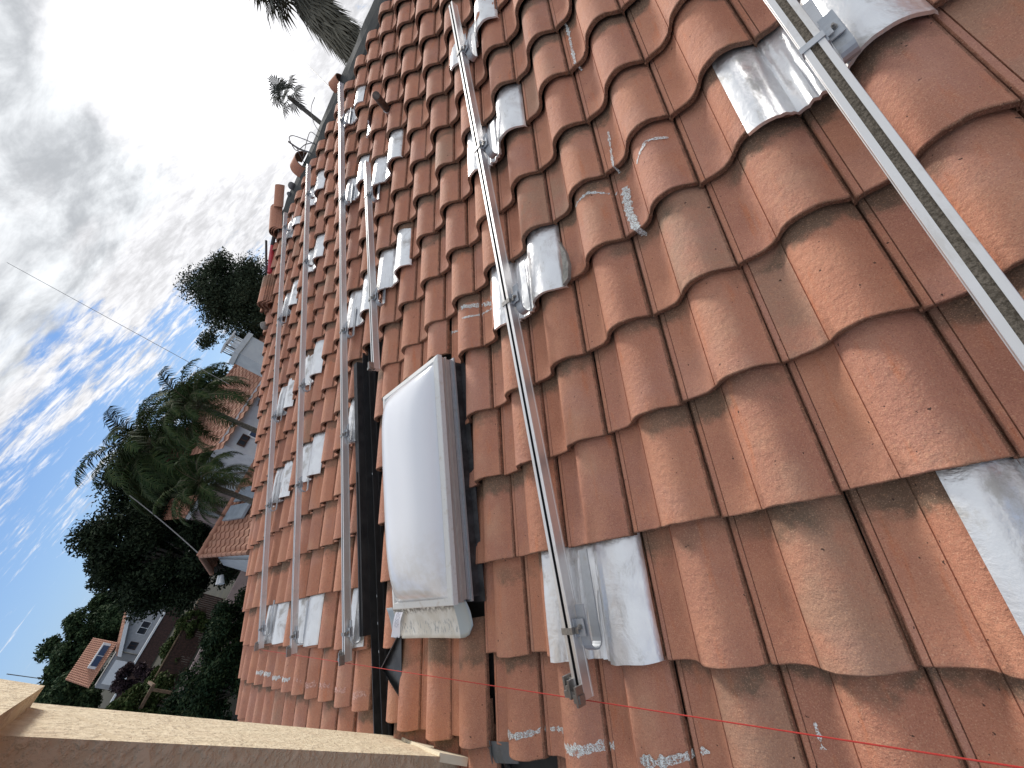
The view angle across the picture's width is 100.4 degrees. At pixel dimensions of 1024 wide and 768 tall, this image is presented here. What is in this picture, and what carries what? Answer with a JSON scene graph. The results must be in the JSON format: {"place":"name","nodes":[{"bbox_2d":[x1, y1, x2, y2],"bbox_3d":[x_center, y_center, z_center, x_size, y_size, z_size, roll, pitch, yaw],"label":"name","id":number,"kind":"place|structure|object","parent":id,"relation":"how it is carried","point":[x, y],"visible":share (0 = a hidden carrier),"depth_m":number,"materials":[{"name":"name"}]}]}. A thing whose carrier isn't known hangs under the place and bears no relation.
{"place":"outdoors","nodes":[
{"label":"outdoors","id":0,"kind":"place"},
{"bbox_2d":[7,674,40,678],"bbox_3d":[-15.070,9.065,13.212,4.037,0.655,0.023,-34,34,39],"label":"overhead wire","id":1,"kind":"object","parent":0,"point":[23,676],"visible":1,"depth_m":13.05,"materials":[{"name":"grey metal"}]},
{"bbox_2d":[8,263,227,383],"bbox_3d":[-12.412,-1.986,13.229,5.420,7.535,0.014,5,64,61],"label":"overhead wire","id":2,"kind":"object","parent":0,"point":[120,324],"visible":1,"depth_m":13.16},
{"bbox_2d":[86,424,211,519],"bbox_3d":[-20.721,7.519,28.538,7.983,11.761,8.744,-31,35,41],"label":"tree","id":3,"kind":"object","parent":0,"point":[116,495],"visible":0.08,"depth_m":25.34,"materials":[{"name":"green plant"}]},
{"bbox_2d":[98,550,237,720],"bbox_3d":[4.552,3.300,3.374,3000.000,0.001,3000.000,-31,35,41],"label":"ground","id":4,"kind":"structure","parent":0,"point":[107,696],"depth_m":42.54,"materials":[{"name":"grey concrete"}]},
{"bbox_2d":[33,670,104,708],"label":"garden tree","id":5,"kind":"object","parent":4,"relation":"on","point":[63,691],"visible":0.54,"depth_m":54.98,"materials":[{"name":"green plant"}]},
{"bbox_2d":[34,638,107,702],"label":"garden tree","id":6,"kind":"object","parent":4,"relation":"on","point":[65,659],"visible":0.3,"depth_m":60.05,"materials":[{"name":"green plant"}]},
{"bbox_2d":[33,601,118,663],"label":"garden tree","id":7,"kind":"object","parent":4,"relation":"on","point":[76,628],"visible":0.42,"depth_m":63.33,"materials":[{"name":"green plant"}]},
{"bbox_2d":[84,590,114,614],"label":"garden tree","id":8,"kind":"object","parent":4,"relation":"on","point":[97,601],"visible":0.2,"depth_m":68.54,"materials":[{"name":"green plant"}]},
{"bbox_2d":[100,598,123,633],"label":"garden tree","id":9,"kind":"object","parent":4,"relation":"on","point":[111,623],"visible":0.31,"depth_m":64.11,"materials":[{"name":"green plant"}]},
{"bbox_2d":[66,585,164,689],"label":"distant house","id":10,"kind":"structure","parent":4,"relation":"on","point":[94,657],"depth_m":53.14,"materials":[{"name":"grey paint"}]},
{"bbox_2d":[101,660,126,684],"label":"garage door","id":11,"kind":"structure","parent":10,"relation":"in","point":[110,677],"depth_m":50.86,"materials":[{"name":"white metal"}]},
{"bbox_2d":[127,641,138,649],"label":"window","id":12,"kind":"structure","parent":10,"relation":"in","point":[132,645],"depth_m":53.44,"materials":[{"name":"brown glass"}]},
{"bbox_2d":[136,620,151,634],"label":"window","id":13,"kind":"structure","parent":10,"relation":"in","point":[145,625],"depth_m":54.66,"materials":[{"name":"black glass"}]},
{"bbox_2d":[108,661,154,694],"bbox_3d":[-30.328,24.185,34.867,2.662,3.978,2.367,-39,31,32],"label":"shrub","id":14,"kind":"object","parent":4,"relation":"on","point":[140,671],"visible":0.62,"depth_m":34.43,"materials":[{"name":"purple plant"}]},
{"bbox_2d":[105,684,160,713],"bbox_3d":[-19.004,17.640,22.339,2.500,4.468,2.304,-14,48,54],"label":"shrub","id":15,"kind":"object","parent":4,"relation":"on","point":[128,700],"visible":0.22,"depth_m":22.11,"materials":[{"name":"green plant"}]},
{"bbox_2d":[110,607,179,702],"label":"boundary wall","id":16,"kind":"structure","parent":4,"relation":"on","point":[156,639],"depth_m":50.65,"materials":[{"name":"brown paint"}]},
{"bbox_2d":[116,670,174,713],"bbox_3d":[-23.864,20.830,27.908,2.952,3.709,3.146,-54,26,6],"label":"shrub","id":17,"kind":"object","parent":4,"relation":"on","point":[162,681],"visible":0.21,"depth_m":28.32,"materials":[{"name":"green plant"}]},
{"bbox_2d":[74,390,223,517],"bbox_3d":[-14.775,4.580,22.378,7.137,11.131,6.240,-31,35,41],"label":"feather palm","id":18,"kind":"object","parent":4,"relation":"on","point":[136,442],"visible":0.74,"depth_m":19.48,"materials":[{"name":"green plant"}]},
{"bbox_2d":[60,491,240,624],"bbox_3d":[-19.456,10.204,24.777,5.566,10.460,6.942,-31,35,41],"label":"oak tree","id":19,"kind":"object","parent":4,"relation":"on","point":[176,568],"visible":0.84,"depth_m":23.03,"materials":[{"name":"green plant"}]},
{"bbox_2d":[138,681,172,708],"bbox_3d":[-18.983,17.927,23.647,2.580,3.000,1.826,-31,35,41],"label":"wooden arbour","id":20,"kind":"object","parent":4,"relation":"on","point":[152,685],"visible":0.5,"depth_m":22.67,"materials":[{"name":"brown wood"}]},
{"bbox_2d":[142,658,183,685],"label":"shrub","id":21,"kind":"object","parent":4,"relation":"on","point":[153,674],"visible":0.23,"depth_m":32.30,"materials":[{"name":"green plant"}]},
{"bbox_2d":[158,636,197,664],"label":"shrub","id":22,"kind":"object","parent":4,"relation":"on","point":[165,647],"visible":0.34,"depth_m":33.22,"materials":[{"name":"green plant"}]},
{"bbox_2d":[153,593,222,701],"bbox_3d":[-25.791,21.337,32.902,0.140,1.733,9.265,-31,35,41],"label":"board fence","id":23,"kind":"object","parent":4,"relation":"on","point":[186,642],"visible":0.44,"depth_m":33.43,"materials":[{"name":"brown wood"}]},
{"bbox_2d":[172,609,209,642],"bbox_3d":[-25.805,19.462,34.434,2.220,2.446,2.697,-31,35,41],"label":"shrub","id":24,"kind":"object","parent":4,"relation":"on","point":[182,624],"visible":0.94,"depth_m":34.02,"materials":[{"name":"green plant"}]},
{"bbox_2d":[161,364,228,458],"bbox_3d":[-17.482,3.039,28.872,5.617,11.074,6.893,-31,35,41],"label":"oak tree","id":25,"kind":"object","parent":4,"relation":"on","point":[220,372],"visible":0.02,"depth_m":26.86,"materials":[{"name":"green plant"}]},
{"bbox_2d":[162,488,230,532],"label":"pink house","id":26,"kind":"structure","parent":4,"relation":"on","point":[168,516],"depth_m":24.09,"materials":[{"name":"paint"}]},
{"bbox_2d":[158,691,234,720],"bbox_3d":[-13.364,14.193,18.060,2.629,3.184,2.367,-31,35,41],"label":"clipped shrub","id":27,"kind":"object","parent":4,"relation":"on","point":[172,707],"visible":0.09,"depth_m":17.55,"materials":[{"name":"green plant"}]},
{"bbox_2d":[147,358,256,455],"bbox_3d":[-7.681,2.288,15.235,3.116,9.008,3.168,-31,35,41],"label":"feather palm","id":28,"kind":"object","parent":4,"relation":"on","point":[187,410],"visible":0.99,"depth_m":13.39,"materials":[{"name":"green plant"}]},
{"bbox_2d":[152,435,254,526],"bbox_3d":[-6.940,4.285,13.609,2.562,7.323,2.394,-31,35,41],"label":"feather palm","id":29,"kind":"object","parent":4,"relation":"on","point":[205,495],"visible":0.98,"depth_m":12.14,"materials":[{"name":"green plant"}]},
{"bbox_2d":[169,648,240,719],"bbox_3d":[-11.901,12.280,17.400,3.004,3.478,3.025,-52,26,9],"label":"clipped shrub","id":30,"kind":"object","parent":4,"relation":"on","point":[216,680],"visible":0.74,"depth_m":16.86,"materials":[{"name":"green plant"}]},
{"bbox_2d":[178,571,247,691],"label":"garden wall","id":31,"kind":"structure","parent":4,"relation":"on","point":[241,579],"depth_m":24.23,"materials":[{"name":"pink paint"}]},
{"bbox_2d":[165,334,265,491],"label":"white house","id":32,"kind":"structure","parent":4,"relation":"on","point":[237,438],"depth_m":19.99,"materials":[{"name":"tile"}]},
{"bbox_2d":[237,434,249,446],"bbox_3d":[-12.181,2.559,19.349,0.060,0.340,0.550,-31,35,41],"label":"window","id":33,"kind":"structure","parent":32,"relation":"in","point":[244,438],"depth_m":19.33,"materials":[{"name":"brown glass"}]},
{"bbox_2d":[248,431,255,438],"bbox_3d":[-11.799,2.435,19.797,0.060,0.800,0.350,-31,35,41],"label":"window","id":34,"kind":"structure","parent":32,"relation":"in","point":[252,435],"depth_m":19.65,"materials":[{"name":"white glass"}]},
{"bbox_2d":[195,330,240,366],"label":"gum tree","id":35,"kind":"object","parent":4,"relation":"on","point":[204,343],"visible":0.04,"depth_m":25.02,"materials":[{"name":"green plant"}]},
{"bbox_2d":[197,612,242,670],"bbox_3d":[-12.159,11.753,18.761,2.622,3.199,2.562,-31,35,41],"label":"clipped shrub","id":36,"kind":"object","parent":4,"relation":"on","point":[217,636],"visible":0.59,"depth_m":18.09,"materials":[{"name":"green plant"}]},
{"bbox_2d":[173,246,267,344],"bbox_3d":[-13.175,-3.544,26.583,5.388,13.186,6.028,-31,35,41],"label":"gum tree","id":37,"kind":"object","parent":4,"relation":"on","point":[221,292],"visible":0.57,"depth_m":23.99,"materials":[{"name":"green plant"}]},
{"bbox_2d":[196,460,254,584],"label":"tiled house","id":38,"kind":"structure","parent":4,"relation":"on","point":[225,543],"depth_m":17.07,"materials":[{"name":"orange tile"}]},
{"bbox_2d":[129,495,197,552],"bbox_3d":[-14.755,5.832,17.968,4.108,3.418,0.037,1,61,60],"label":"overhead wire","id":39,"kind":"object","parent":38,"relation":"on","point":[164,523],"visible":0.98,"depth_m":17.95,"materials":[{"name":"grey metal"}]},
{"bbox_2d":[206,584,246,646],"bbox_3d":[-12.003,10.602,19.702,2.455,3.298,2.710,-31,35,41],"label":"clipped shrub","id":40,"kind":"object","parent":4,"relation":"on","point":[236,609],"visible":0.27,"depth_m":19.12,"materials":[{"name":"green plant"}]},
{"bbox_2d":[230,612,244,640],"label":"clipped shrub","id":41,"kind":"object","parent":4,"relation":"on","point":[242,614],"visible":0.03,"depth_m":20.24,"materials":[{"name":"green plant"}]},
{"bbox_2d":[220,331,263,376],"bbox_3d":[-5.099,0.773,13.794,0.760,7.906,0.760,-31,35,41],"label":"chimney","id":42,"kind":"object","parent":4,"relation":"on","point":[247,352],"visible":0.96,"depth_m":12.11,"materials":[{"name":"white paint"}]},
{"bbox_2d":[267,74,320,124],"bbox_3d":[-8.987,-14.659,29.329,2.700,15.610,2.600,-57,26,-2],"label":"fan palm","id":43,"kind":"object","parent":4,"relation":"on","point":[278,88],"visible":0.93,"depth_m":26.47,"materials":[{"name":"green plant"}]},
{"bbox_2d":[249,0,362,65],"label":"fan palm","id":44,"kind":"object","parent":4,"relation":"on","point":[332,27],"visible":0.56,"depth_m":13.87,"materials":[{"name":"green plant"}]},
{"bbox_2d":[0,0,373,684],"label":"sky","id":45,"kind":"structure","parent":0,"point":[141,140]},
{"bbox_2d":[265,236,275,273],"bbox_3d":[-3.869,-2.109,6.825,0.260,0.131,0.740,-31,59,41],"label":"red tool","id":46,"kind":"object","parent":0,"point":[271,252],"visible":0.77,"depth_m":6.83,"materials":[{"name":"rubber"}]},
{"bbox_2d":[297,54,328,85],"bbox_3d":[-7.218,-11.233,14.866,0.017,4.314,11.338,-49,27,15],"label":"overhead wire","id":47,"kind":"object","parent":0,"point":[312,69],"visible":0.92,"depth_m":13.48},
{"bbox_2d":[235,0,1023,767],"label":"tiled roof","id":48,"kind":"structure","parent":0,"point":[777,374],"depth_m":1.38,"materials":[{"name":"tile"}]},
{"bbox_2d":[0,679,467,767],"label":"parapet wall","id":49,"kind":"structure","parent":48,"relation":"on","point":[36,735],"depth_m":1.09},
{"bbox_2d":[260,322,268,329],"bbox_3d":[-3.711,-0.874,6.389,0.122,0.120,0.126,-31,59,41],"label":"mortar lump","id":50,"kind":"object","parent":48,"relation":"on","point":[263,326],"visible":0.91,"depth_m":6.35,"materials":[{"name":"grey concrete"}]},
{"bbox_2d":[266,279,275,308],"bbox_3d":[-3.670,-1.383,6.504,0.308,0.150,0.520,-35,58,44],"label":"loose tile","id":51,"kind":"object","parent":48,"relation":"on","point":[269,305],"visible":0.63,"depth_m":6.35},
{"bbox_2d":[264,274,274,311],"bbox_3d":[-3.704,-1.397,6.506,0.308,0.150,0.522,-36,57,43],"label":"loose tile","id":52,"kind":"object","parent":51,"relation":"on","point":[272,287],"visible":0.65,"depth_m":6.39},
{"bbox_2d":[261,275,273,312],"bbox_3d":[-3.732,-1.381,6.494,0.308,0.150,0.521,-38,56,43],"label":"loose tile","id":53,"kind":"object","parent":52,"relation":"on","point":[267,299],"visible":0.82,"depth_m":6.39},
{"bbox_2d":[259,274,271,311],"bbox_3d":[-3.765,-1.396,6.496,0.308,0.150,0.521,-39,56,42],"label":"loose tile","id":54,"kind":"object","parent":53,"relation":"on","point":[268,285],"visible":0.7,"depth_m":6.41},
{"bbox_2d":[257,275,268,312],"bbox_3d":[-3.793,-1.380,6.485,0.308,0.150,0.521,-40,55,42],"label":"loose tile","id":55,"kind":"object","parent":54,"relation":"on","point":[261,297],"visible":0.88,"depth_m":6.39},
{"bbox_2d":[254,212,292,650],"bbox_3d":[-2.818,0.029,5.119,0.123,0.146,5.495,-31,59,41],"label":"mounting rail","id":56,"kind":"object","parent":48,"relation":"attached to","point":[259,643],"visible":1,"depth_m":4.75,"materials":[{"name":"metal"}]},
{"bbox_2d":[264,602,289,643],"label":"metal flashing","id":57,"kind":"object","parent":48,"relation":"on","point":[278,627],"visible":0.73,"depth_m":4.04,"materials":[{"name":"silver metal"}]},
{"bbox_2d":[273,207,282,237],"bbox_3d":[-3.732,-2.575,6.771,0.250,0.090,0.460,-34,59,40],"label":"loose tile","id":58,"kind":"object","parent":48,"relation":"on","point":[275,232],"visible":0.51,"depth_m":6.71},
{"bbox_2d":[271,207,280,236],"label":"loose tile","id":59,"kind":"object","parent":58,"relation":"on","point":[278,220],"visible":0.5,"depth_m":6.68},
{"bbox_2d":[269,204,278,235],"bbox_3d":[-3.790,-2.615,6.760,0.250,0.090,0.460,-29,62,42],"label":"loose tile","id":60,"kind":"object","parent":59,"relation":"on","point":[273,218],"visible":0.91,"depth_m":6.69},
{"bbox_2d":[273,184,284,206],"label":"loose tile","id":61,"kind":"object","parent":48,"relation":"on","point":[279,195],"visible":0.91,"depth_m":6.69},
{"bbox_2d":[272,461,292,506],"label":"metal flashing","id":62,"kind":"object","parent":48,"relation":"on","point":[284,478],"visible":0.92,"depth_m":4.58,"materials":[{"name":"silver metal"}]},
{"bbox_2d":[276,378,293,422],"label":"metal flashing","id":63,"kind":"object","parent":48,"relation":"on","point":[286,393],"visible":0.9,"depth_m":4.97,"materials":[{"name":"silver metal"}]},
{"bbox_2d":[282,280,297,325],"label":"metal flashing","id":64,"kind":"object","parent":48,"relation":"on","point":[291,299],"visible":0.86,"depth_m":5.51,"materials":[{"name":"silver metal"}]},
{"bbox_2d":[288,182,294,189],"bbox_3d":[-3.276,-2.948,6.343,0.127,0.103,0.105,-31,59,41],"label":"mortar lump","id":65,"kind":"object","parent":48,"relation":"on","point":[291,185],"visible":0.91,"depth_m":6.30,"materials":[{"name":"concrete"}]},
{"bbox_2d":[286,215,301,243],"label":"metal flashing","id":66,"kind":"object","parent":48,"relation":"on","point":[296,220],"visible":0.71,"depth_m":6.05,"materials":[{"name":"silver metal"}]},
{"bbox_2d":[290,151,306,177],"bbox_3d":[-3.037,-3.140,6.052,0.240,0.150,0.270,-16,70,46],"label":"loose tile","id":67,"kind":"object","parent":48,"relation":"on","point":[297,168],"visible":0.9,"depth_m":6.03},
{"bbox_2d":[286,163,314,656],"bbox_3d":[-2.156,-0.328,4.432,0.123,0.146,5.450,-31,59,41],"label":"mounting rail","id":68,"kind":"object","parent":48,"relation":"attached to","point":[292,648],"visible":0.97,"depth_m":4.03,"materials":[{"name":"metal"}]},
{"bbox_2d":[288,97,318,161],"bbox_3d":[-2.704,-3.337,5.626,0.948,0.323,0.064,-31,59,41],"label":"cable loop","id":69,"kind":"object","parent":48,"relation":"on","point":[297,148],"visible":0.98,"depth_m":5.76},
{"bbox_2d":[298,593,324,646],"bbox_3d":[-1.677,1.924,3.512,0.421,0.127,0.394,-31,59,41],"label":"metal flashing","id":70,"kind":"object","parent":48,"relation":"on","point":[312,628],"visible":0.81,"depth_m":3.42,"materials":[{"name":"silver metal"}]},
{"bbox_2d":[302,432,324,482],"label":"metal flashing","id":71,"kind":"object","parent":48,"relation":"on","point":[312,454],"visible":0.91,"depth_m":3.96,"materials":[{"name":"silver metal"}]},
{"bbox_2d":[305,340,323,385],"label":"metal flashing","id":72,"kind":"object","parent":48,"relation":"on","point":[313,364],"visible":0.81,"depth_m":4.34,"materials":[{"name":"silver metal"}]},
{"bbox_2d":[308,233,324,272],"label":"metal flashing","id":73,"kind":"object","parent":48,"relation":"on","point":[317,251],"visible":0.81,"depth_m":4.89,"materials":[{"name":"silver metal"}]},
{"bbox_2d":[310,169,324,205],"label":"metal flashing","id":74,"kind":"object","parent":48,"relation":"on","point":[320,181],"visible":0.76,"depth_m":5.28,"materials":[{"name":"silver metal"}]},
{"bbox_2d":[328,73,340,93],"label":"loose tile","id":75,"kind":"object","parent":48,"relation":"on","point":[333,82],"visible":0.89,"depth_m":5.13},
{"bbox_2d":[338,82,360,665],"bbox_3d":[-1.466,-0.826,3.745,0.123,0.146,5.644,-31,59,41],"label":"mounting rail","id":76,"kind":"object","parent":48,"relation":"attached to","point":[344,654],"visible":0.99,"depth_m":3.29,"materials":[{"name":"metal"}]},
{"bbox_2d":[349,398,354,449],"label":"metal flashing","id":77,"kind":"object","parent":48,"relation":"on","point":[352,420],"visible":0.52,"depth_m":3.31,"materials":[{"name":"silver metal"}]},
{"bbox_2d":[344,85,365,131],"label":"metal flashing","id":78,"kind":"object","parent":48,"relation":"on","point":[359,97],"visible":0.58,"depth_m":4.52,"materials":[{"name":"silver metal"}]},
{"bbox_2d":[345,154,369,214],"bbox_3d":[-1.542,-1.986,4.210,0.506,0.129,0.395,-31,59,41],"label":"metal flashing","id":79,"kind":"object","parent":48,"relation":"on","point":[357,179],"visible":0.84,"depth_m":4.16,"materials":[{"name":"silver metal"}]},
{"bbox_2d":[351,588,363,648],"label":"metal flashing","id":80,"kind":"object","parent":48,"relation":"on","point":[355,613],"visible":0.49,"depth_m":2.78,"materials":[{"name":"silver metal"}]},
{"bbox_2d":[347,274,368,333],"bbox_3d":[-1.310,-0.681,3.657,0.506,0.129,0.394,-31,59,41],"label":"metal flashing","id":81,"kind":"object","parent":48,"relation":"on","point":[359,300],"visible":0.77,"depth_m":3.63,"materials":[{"name":"silver metal"}]},
{"bbox_2d":[366,114,371,137],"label":"metal flashing","id":82,"kind":"object","parent":48,"relation":"on","point":[369,124],"visible":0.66,"depth_m":4.13,"materials":[{"name":"silver metal"}]},
{"bbox_2d":[364,161,385,370],"bbox_3d":[-1.093,-1.010,3.356,0.123,0.146,2.028,-31,59,41],"label":"mounting rail","id":83,"kind":"object","parent":48,"relation":"attached to","point":[374,302],"visible":0.99,"depth_m":3.25,"materials":[{"name":"metal"}]},
{"bbox_2d":[362,348,391,734],"bbox_3d":[-0.886,1.395,2.765,0.189,0.057,3.633,-31,59,41],"label":"black channel","id":84,"kind":"object","parent":48,"relation":"attached to","point":[379,652],"visible":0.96,"depth_m":2.84,"materials":[{"name":"metal"}]},
{"bbox_2d":[354,362,370,636],"bbox_3d":[-1.083,0.714,3.066,0.062,0.064,1.928,-31,59,41],"label":"black bar","id":85,"kind":"object","parent":84,"relation":"on","point":[363,574],"visible":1,"depth_m":2.98,"materials":[{"name":"metal"}]},
{"bbox_2d":[372,91,389,114],"bbox_3d":[-1.117,-2.421,3.681,0.070,0.177,0.279,-51,26,11],"label":"vent pipe","id":86,"kind":"object","parent":48,"relation":"on","point":[380,101],"visible":0.88,"depth_m":3.62,"materials":[{"name":"metal"}]},
{"bbox_2d":[372,128,403,197],"bbox_3d":[-1.092,-1.913,3.673,0.512,0.132,0.395,-31,59,41],"label":"metal flashing","id":87,"kind":"object","parent":48,"relation":"on","point":[381,172],"visible":0.89,"depth_m":3.60,"materials":[{"name":"silver metal"}]},
{"bbox_2d":[381,636,401,695],"bbox_3d":[-0.655,1.564,2.381,0.232,0.081,0.274,-31,59,41],"label":"diverter","id":88,"kind":"object","parent":48,"relation":"on","point":[392,661],"visible":0.82,"depth_m":2.36,"materials":[{"name":"black metal"}]},
{"bbox_2d":[376,228,411,301],"bbox_3d":[-0.916,-0.922,3.254,0.512,0.132,0.395,-31,59,41],"label":"metal flashing","id":89,"kind":"object","parent":48,"relation":"on","point":[392,262],"visible":0.92,"depth_m":3.21,"materials":[{"name":"silver metal"}]},
{"bbox_2d":[382,354,485,637],"bbox_3d":[-0.543,0.628,2.356,0.917,0.301,1.390,-31,59,41],"label":"skylight","id":90,"kind":"object","parent":48,"relation":"on","point":[426,543],"visible":0.97,"depth_m":2.13,"materials":[{"name":"plastic"}]},
{"bbox_2d":[391,612,402,637],"bbox_3d":[-0.634,1.330,2.353,0.222,0.036,0.132,-31,59,41],"label":"paper tag","id":91,"kind":"object","parent":90,"relation":"on","point":[396,625],"visible":1,"depth_m":2.35,"materials":[{"name":"white paper"}]},
{"bbox_2d":[450,0,498,70],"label":"metal flashing","id":92,"kind":"object","parent":48,"relation":"on","point":[486,9],"visible":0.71,"depth_m":2.70,"materials":[{"name":"silver metal"}]},
{"bbox_2d":[468,84,526,176],"bbox_3d":[-0.101,-1.444,2.429,0.419,0.128,0.395,-31,59,41],"label":"metal flashing","id":93,"kind":"object","parent":48,"relation":"on","point":[509,116],"visible":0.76,"depth_m":2.35,"materials":[{"name":"silver metal"}]},
{"bbox_2d":[488,740,518,763],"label":"grey flashing","id":94,"kind":"object","parent":48,"relation":"on","point":[499,753],"visible":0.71,"depth_m":1.76,"materials":[{"name":"grey metal"}]},
{"bbox_2d":[503,763,511,767],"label":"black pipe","id":95,"kind":"object","parent":48,"relation":"on","point":[507,765],"visible":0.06,"depth_m":1.76,"materials":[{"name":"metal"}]},
{"bbox_2d":[449,1,601,708],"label":"mounting rail","id":96,"kind":"object","parent":48,"relation":"attached to","point":[578,686],"visible":1,"depth_m":1.69,"materials":[{"name":"metal"}]},
{"bbox_2d":[492,222,568,329],"bbox_3d":[0.065,-0.512,2.034,0.419,0.128,0.396,-31,59,41],"label":"metal flashing","id":97,"kind":"object","parent":48,"relation":"on","point":[541,257],"visible":0.76,"depth_m":1.96,"materials":[{"name":"silver metal"}]},
{"bbox_2d":[558,241,570,285],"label":"metal flashing","id":98,"kind":"object","parent":48,"relation":"on","point":[566,267],"visible":1,"depth_m":1.82,"materials":[{"name":"silver metal"}]},
{"bbox_2d":[541,532,663,665],"bbox_3d":[0.288,0.745,1.501,0.419,0.129,0.396,-31,59,41],"label":"metal flashing","id":99,"kind":"object","parent":48,"relation":"on","point":[627,621],"visible":0.77,"depth_m":1.43,"materials":[{"name":"silver metal"}]},
{"bbox_2d":[264,650,1023,767],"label":"string line","id":100,"kind":"object","parent":48,"relation":"attached to","point":[975,760],"visible":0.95,"depth_m":0.98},
{"bbox_2d":[711,0,938,135],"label":"metal flashing","id":101,"kind":"object","parent":48,"relation":"on","point":[771,76],"visible":0.77,"depth_m":1.25,"materials":[{"name":"silver metal"}]},
{"bbox_2d":[763,0,1023,370],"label":"mounting rail","id":102,"kind":"object","parent":48,"relation":"attached to","point":[827,46],"visible":1,"depth_m":0.94,"materials":[{"name":"metal"}]},
{"bbox_2d":[936,457,1023,634],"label":"metal flashing","id":103,"kind":"object","parent":48,"relation":"on","point":[987,499],"visible":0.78,"depth_m":0.83,"materials":[{"name":"silver metal"}]}
]}

